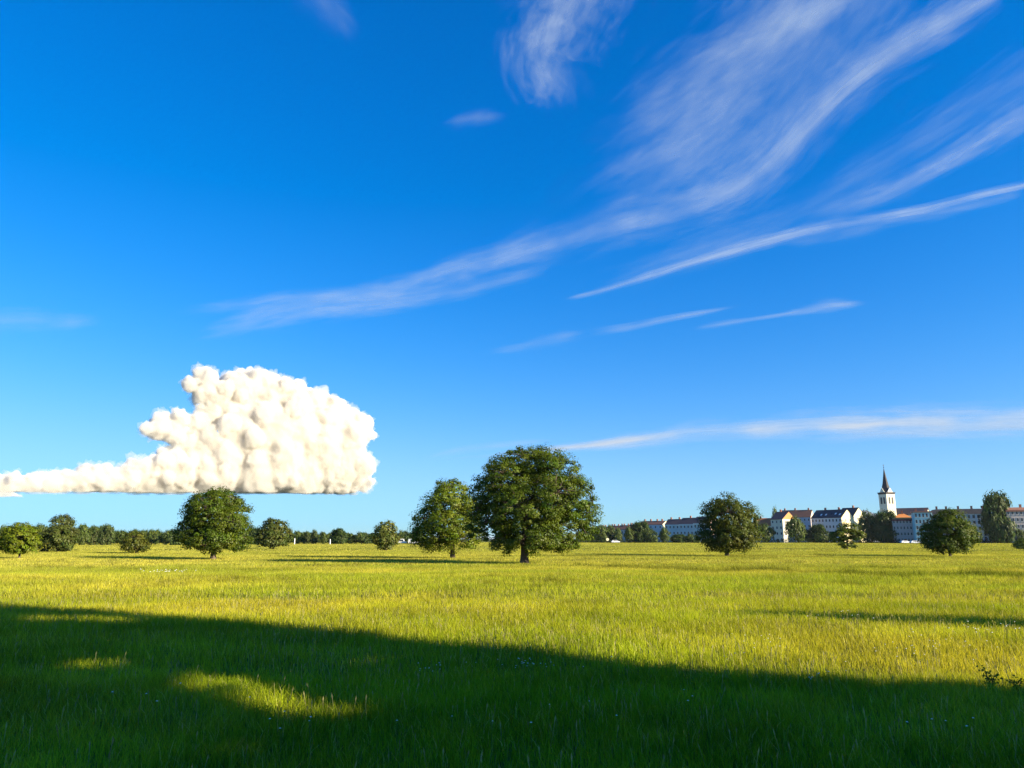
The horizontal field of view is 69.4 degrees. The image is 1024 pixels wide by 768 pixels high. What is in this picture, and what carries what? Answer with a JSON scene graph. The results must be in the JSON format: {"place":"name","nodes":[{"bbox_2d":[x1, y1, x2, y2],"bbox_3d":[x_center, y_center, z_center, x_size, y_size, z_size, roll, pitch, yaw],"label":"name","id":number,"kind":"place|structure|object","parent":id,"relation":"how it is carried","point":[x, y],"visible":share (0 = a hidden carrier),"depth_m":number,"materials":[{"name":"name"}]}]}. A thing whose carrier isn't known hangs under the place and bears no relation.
{"place":"outdoors","nodes":[
{"label":"outdoors","id":0,"kind":"place"},
{"bbox_2d":[0,539,1023,767],"bbox_3d":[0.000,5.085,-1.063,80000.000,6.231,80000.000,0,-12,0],"label":"meadow ground","id":1,"kind":"structure","parent":0,"point":[510,751],"depth_m":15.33,"materials":[{"name":"green plant"}]},
{"bbox_2d":[0,522,43,557],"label":"linden tree","id":2,"kind":"object","parent":1,"relation":"on","point":[12,539],"visible":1,"depth_m":86.09,"materials":[{"name":"green plant"}]},
{"bbox_2d":[30,523,47,534],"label":"tree","id":3,"kind":"object","parent":1,"relation":"on","point":[43,527],"visible":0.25,"depth_m":269.06,"materials":[{"name":"green plant"}]},
{"bbox_2d":[35,523,80,551],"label":"bushy tree","id":4,"kind":"object","parent":1,"relation":"on","point":[58,537],"visible":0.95,"depth_m":125.16,"materials":[{"name":"green plant"}]},
{"bbox_2d":[47,513,81,547],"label":"tall tree","id":5,"kind":"object","parent":1,"relation":"on","point":[69,523],"visible":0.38,"depth_m":150.77,"materials":[{"name":"green plant"}]},
{"bbox_2d":[76,523,93,544],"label":"tree","id":6,"kind":"object","parent":1,"relation":"on","point":[83,528],"visible":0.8,"depth_m":261.69,"materials":[{"name":"green plant"}]},
{"bbox_2d":[86,525,101,544],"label":"tree","id":7,"kind":"object","parent":1,"relation":"on","point":[94,535],"visible":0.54,"depth_m":273.52,"materials":[{"name":"green plant"}]},
{"bbox_2d":[97,523,116,544],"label":"tree","id":8,"kind":"object","parent":1,"relation":"on","point":[108,534],"visible":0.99,"depth_m":263.74,"materials":[{"name":"green plant"}]},
{"bbox_2d":[114,530,130,544],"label":"tree","id":9,"kind":"object","parent":1,"relation":"on","point":[119,535],"visible":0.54,"depth_m":277.17,"materials":[{"name":"green plant"}]},
{"bbox_2d":[118,530,151,552],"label":"bushy tree","id":10,"kind":"object","parent":1,"relation":"on","point":[133,543],"visible":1,"depth_m":114.57,"materials":[{"name":"green plant"}]},
{"bbox_2d":[145,529,157,544],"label":"tree","id":11,"kind":"object","parent":1,"relation":"on","point":[152,534],"visible":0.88,"depth_m":277.98,"materials":[{"name":"green plant"}]},
{"bbox_2d":[157,530,181,544],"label":"tree","id":12,"kind":"object","parent":1,"relation":"on","point":[165,539],"visible":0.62,"depth_m":272.02,"materials":[{"name":"green plant"}]},
{"bbox_2d":[0,524,409,543],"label":"woodland","id":13,"kind":"object","parent":1,"relation":"on","point":[143,531],"visible":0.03,"depth_m":371.83,"materials":[{"name":"green plant"}]},
{"bbox_2d":[165,486,255,558],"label":"oak tree","id":14,"kind":"object","parent":1,"relation":"on","point":[224,517],"visible":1,"depth_m":83.70,"materials":[{"name":"green plant"}]},
{"bbox_2d":[246,527,259,544],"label":"tree","id":15,"kind":"object","parent":1,"relation":"on","point":[252,532],"visible":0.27,"depth_m":292.14,"materials":[{"name":"green plant"}]},
{"bbox_2d":[251,517,294,548],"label":"linden tree","id":16,"kind":"object","parent":1,"relation":"on","point":[269,532],"visible":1,"depth_m":161.57,"materials":[{"name":"green plant"}]},
{"bbox_2d":[292,530,304,543],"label":"tree","id":17,"kind":"object","parent":1,"relation":"on","point":[297,537],"visible":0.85,"depth_m":336.53,"materials":[{"name":"green plant"}]},
{"bbox_2d":[301,530,310,543],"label":"tree","id":18,"kind":"object","parent":1,"relation":"on","point":[305,539],"visible":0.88,"depth_m":336.84,"materials":[{"name":"green plant"}]},
{"bbox_2d":[309,529,317,543],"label":"tree","id":19,"kind":"object","parent":1,"relation":"on","point":[313,534],"visible":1,"depth_m":332.22,"materials":[{"name":"green plant"}]},
{"bbox_2d":[319,532,327,543],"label":"tree","id":20,"kind":"object","parent":1,"relation":"on","point":[322,539],"visible":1,"depth_m":336.96,"materials":[{"name":"green plant"}]},
{"bbox_2d":[328,528,347,543],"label":"tree","id":21,"kind":"object","parent":1,"relation":"on","point":[337,536],"visible":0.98,"depth_m":325.95,"materials":[{"name":"green plant"}]},
{"bbox_2d":[345,533,354,543],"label":"tree","id":22,"kind":"object","parent":1,"relation":"on","point":[349,537],"visible":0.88,"depth_m":336.55,"materials":[{"name":"green plant"}]},
{"bbox_2d":[350,532,372,543],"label":"tree","id":23,"kind":"object","parent":1,"relation":"on","point":[360,537],"visible":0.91,"depth_m":335.70,"materials":[{"name":"green plant"}]},
{"bbox_2d":[369,520,401,549],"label":"bushy tree","id":24,"kind":"object","parent":1,"relation":"on","point":[382,536],"visible":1,"depth_m":144.41,"materials":[{"name":"green plant"}]},
{"bbox_2d":[395,530,413,543],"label":"tree","id":25,"kind":"object","parent":1,"relation":"on","point":[404,534],"visible":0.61,"depth_m":350.74,"materials":[{"name":"green plant"}]},
{"bbox_2d":[407,478,484,557],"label":"maple tree","id":26,"kind":"object","parent":1,"relation":"on","point":[451,533],"visible":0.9,"depth_m":85.66,"materials":[{"name":"green plant"}]},
{"bbox_2d":[460,444,605,563],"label":"oak tree","id":27,"kind":"object","parent":1,"relation":"on","point":[512,507],"visible":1,"depth_m":67.28,"materials":[{"name":"green plant"}]},
{"bbox_2d":[110,569,1020,763],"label":"meadow flowers","id":28,"kind":"object","parent":1,"relation":"on","point":[683,689],"visible":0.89,"depth_m":11.65,"materials":[{"name":"white plant"}]},
{"bbox_2d":[575,530,598,542],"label":"town tree","id":29,"kind":"object","parent":1,"relation":"on","point":[589,533],"visible":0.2,"depth_m":427.80,"materials":[{"name":"green plant"}]},
{"bbox_2d":[591,525,610,541],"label":"town tree","id":30,"kind":"object","parent":1,"relation":"on","point":[602,533],"visible":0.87,"depth_m":418.72,"materials":[{"name":"green plant"}]},
{"bbox_2d":[604,523,615,541],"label":"town tree","id":31,"kind":"object","parent":1,"relation":"on","point":[612,530],"visible":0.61,"depth_m":422.07,"materials":[{"name":"green plant"}]},
{"bbox_2d":[613,527,622,542],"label":"town tree","id":32,"kind":"object","parent":1,"relation":"on","point":[618,534],"visible":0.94,"depth_m":415.65,"materials":[{"name":"green plant"}]},
{"bbox_2d":[618,524,628,541],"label":"row house","id":33,"kind":"structure","parent":1,"relation":"on","point":[622,527],"depth_m":595.79,"materials":[{"name":"paint"}]},
{"bbox_2d":[623,525,634,541],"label":"town tree","id":34,"kind":"object","parent":1,"relation":"on","point":[627,535],"visible":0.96,"depth_m":415.58,"materials":[{"name":"green plant"}]},
{"bbox_2d":[576,539,702,542],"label":"hedge","id":35,"kind":"object","parent":1,"relation":"on","point":[599,541],"visible":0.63,"depth_m":408.74,"materials":[{"name":"green plant"}]},
{"bbox_2d":[628,520,652,542],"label":"town tree","id":36,"kind":"object","parent":1,"relation":"on","point":[638,528],"visible":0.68,"depth_m":418.76,"materials":[{"name":"green plant"}]},
{"bbox_2d":[642,528,657,542],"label":"town tree","id":37,"kind":"object","parent":1,"relation":"on","point":[649,537],"visible":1,"depth_m":404.94,"materials":[{"name":"green plant"}]},
{"bbox_2d":[643,519,665,541],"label":"town house","id":38,"kind":"structure","parent":1,"relation":"on","point":[656,526],"depth_m":514.50,"materials":[{"name":"paint"}]},
{"bbox_2d":[658,527,669,542],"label":"town tree","id":39,"kind":"object","parent":1,"relation":"on","point":[664,536],"visible":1,"depth_m":405.42,"materials":[{"name":"green plant"}]},
{"bbox_2d":[664,517,681,541],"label":"terraced house","id":40,"kind":"structure","parent":1,"relation":"on","point":[671,525],"depth_m":499.87,"materials":[{"name":"paint"}]},
{"bbox_2d":[669,534,685,542],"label":"town tree","id":41,"kind":"object","parent":1,"relation":"on","point":[676,538],"visible":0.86,"depth_m":408.64,"materials":[{"name":"green plant"}]},
{"bbox_2d":[679,516,695,538],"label":"terraced house","id":42,"kind":"structure","parent":1,"relation":"on","point":[686,526],"depth_m":480.28,"materials":[{"name":"paint"}]},
{"bbox_2d":[682,533,699,542],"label":"town tree","id":43,"kind":"object","parent":1,"relation":"on","point":[689,537],"visible":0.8,"depth_m":399.93,"materials":[{"name":"green plant"}]},
{"bbox_2d":[693,516,715,537],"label":"terraced house","id":44,"kind":"structure","parent":1,"relation":"on","point":[696,524],"depth_m":463.02,"materials":[{"name":"paint"}]},
{"bbox_2d":[691,492,764,555],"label":"linden tree","id":45,"kind":"object","parent":1,"relation":"on","point":[736,517],"visible":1,"depth_m":96.38,"materials":[{"name":"green plant"}]},
{"bbox_2d":[753,516,771,541],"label":"house","id":46,"kind":"structure","parent":1,"relation":"on","point":[766,520],"depth_m":446.20,"materials":[{"name":"paint"}]},
{"bbox_2d":[757,522,775,541],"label":"town tree","id":47,"kind":"object","parent":1,"relation":"on","point":[767,535],"visible":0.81,"depth_m":394.02,"materials":[{"name":"green plant"}]},
{"bbox_2d":[770,510,796,542],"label":"town house","id":48,"kind":"structure","parent":1,"relation":"on","point":[778,519],"depth_m":435.17,"materials":[{"name":"paint"}]},
{"bbox_2d":[783,516,805,542],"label":"town tree","id":49,"kind":"object","parent":1,"relation":"on","point":[798,533],"visible":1,"depth_m":389.79,"materials":[{"name":"green plant"}]},
{"bbox_2d":[782,508,813,541],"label":"long house","id":50,"kind":"structure","parent":1,"relation":"on","point":[804,516],"depth_m":496.23,"materials":[{"name":"paint"}]},
{"bbox_2d":[756,538,839,542],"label":"hedge","id":51,"kind":"object","parent":1,"relation":"on","point":[786,541],"visible":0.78,"depth_m":393.06,"materials":[{"name":"green plant"}]},
{"bbox_2d":[805,528,810,541],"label":"town tree","id":52,"kind":"object","parent":1,"relation":"on","point":[806,534],"visible":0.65,"depth_m":398.21,"materials":[{"name":"green plant"}]},
{"bbox_2d":[808,523,828,542],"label":"town tree","id":53,"kind":"object","parent":1,"relation":"on","point":[816,532],"visible":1,"depth_m":394.50,"materials":[{"name":"green plant"}]},
{"bbox_2d":[811,507,854,541],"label":"apartment house","id":54,"kind":"structure","parent":1,"relation":"on","point":[829,520],"depth_m":429.21,"materials":[{"name":"paint"}]},
{"bbox_2d":[828,520,866,548],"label":"young tree","id":55,"kind":"object","parent":1,"relation":"on","point":[843,539],"visible":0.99,"depth_m":155.77,"materials":[{"name":"green plant"}]},
{"bbox_2d":[842,505,864,541],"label":"gabled house","id":56,"kind":"structure","parent":1,"relation":"on","point":[856,512],"depth_m":442.13,"materials":[{"name":"paint"}]},
{"bbox_2d":[857,508,874,542],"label":"town tree","id":57,"kind":"object","parent":1,"relation":"on","point":[864,522],"visible":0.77,"depth_m":390.72,"materials":[{"name":"green plant"}]},
{"bbox_2d":[855,539,900,542],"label":"hedge","id":58,"kind":"object","parent":1,"relation":"on","point":[886,541],"visible":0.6,"depth_m":379.29,"materials":[{"name":"green plant"}]},
{"bbox_2d":[869,509,897,542],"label":"town tree","id":59,"kind":"object","parent":1,"relation":"on","point":[882,526],"visible":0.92,"depth_m":384.94,"materials":[{"name":"green plant"}]},
{"bbox_2d":[877,465,928,516],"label":"church","id":60,"kind":"structure","parent":1,"relation":"on","point":[886,494],"depth_m":423.44,"materials":[{"name":"paint"}]},
{"bbox_2d":[892,511,913,542],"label":"orange roof house","id":61,"kind":"structure","parent":1,"relation":"on","point":[902,525],"depth_m":380.10,"materials":[{"name":"paint"}]},
{"bbox_2d":[910,509,932,541],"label":"turquoise building","id":62,"kind":"structure","parent":1,"relation":"on","point":[918,517],"depth_m":368.15,"materials":[{"name":"paint"}]},
{"bbox_2d":[915,507,983,556],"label":"linden tree","id":63,"kind":"object","parent":1,"relation":"on","point":[959,537],"visible":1,"depth_m":96.79,"materials":[{"name":"green plant"}]},
{"bbox_2d":[931,506,990,542],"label":"long building","id":64,"kind":"structure","parent":1,"relation":"on","point":[974,515],"depth_m":382.49,"materials":[{"name":"paint"}]},
{"bbox_2d":[976,665,1002,689],"bbox_3d":[7.386,4.565,11.397,0.308,0.432,0.298,11,-16,-42],"label":"dock plant","id":65,"kind":"object","parent":1,"relation":"on","point":[988,673],"visible":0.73,"depth_m":11.40,"materials":[{"name":"green plant"}]},
{"bbox_2d":[978,489,1017,542],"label":"town tree","id":66,"kind":"object","parent":1,"relation":"on","point":[995,523],"visible":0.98,"depth_m":364.95,"materials":[{"name":"green plant"}]},
{"bbox_2d":[1000,504,1023,541],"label":"timbered house","id":67,"kind":"structure","parent":1,"relation":"on","point":[1015,514],"depth_m":363.37,"materials":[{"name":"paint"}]},
{"bbox_2d":[1005,675,1023,691],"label":"dock plant","id":68,"kind":"object","parent":1,"relation":"on","point":[1016,682],"visible":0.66,"depth_m":11.19,"materials":[{"name":"green plant"}]},
{"bbox_2d":[1011,537,1023,549],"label":"bushy tree","id":69,"kind":"object","parent":1,"relation":"on","point":[1018,544],"visible":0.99,"depth_m":156.28,"materials":[{"name":"green plant"}]},
{"bbox_2d":[1016,529,1023,540],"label":"town tree","id":70,"kind":"object","parent":1,"relation":"on","point":[1018,535],"visible":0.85,"depth_m":360.72,"materials":[{"name":"green plant"}]},
{"bbox_2d":[0,0,1023,538],"label":"sky","id":71,"kind":"structure","parent":0,"point":[323,264],"materials":[{"name":"blue"}]},
{"bbox_2d":[550,413,1023,450],"bbox_3d":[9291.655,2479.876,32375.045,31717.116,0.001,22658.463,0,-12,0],"label":"cloud","id":72,"kind":"structure","parent":0,"point":[853,423],"depth_m":28041.11,"materials":[{"name":"white"}]},
{"bbox_2d":[706,188,1008,258],"bbox_3d":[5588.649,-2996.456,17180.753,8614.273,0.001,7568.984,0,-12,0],"label":"cloud","id":73,"kind":"structure","parent":0,"point":[766,240],"depth_m":16970.37,"materials":[{"name":"white"}]}
]}

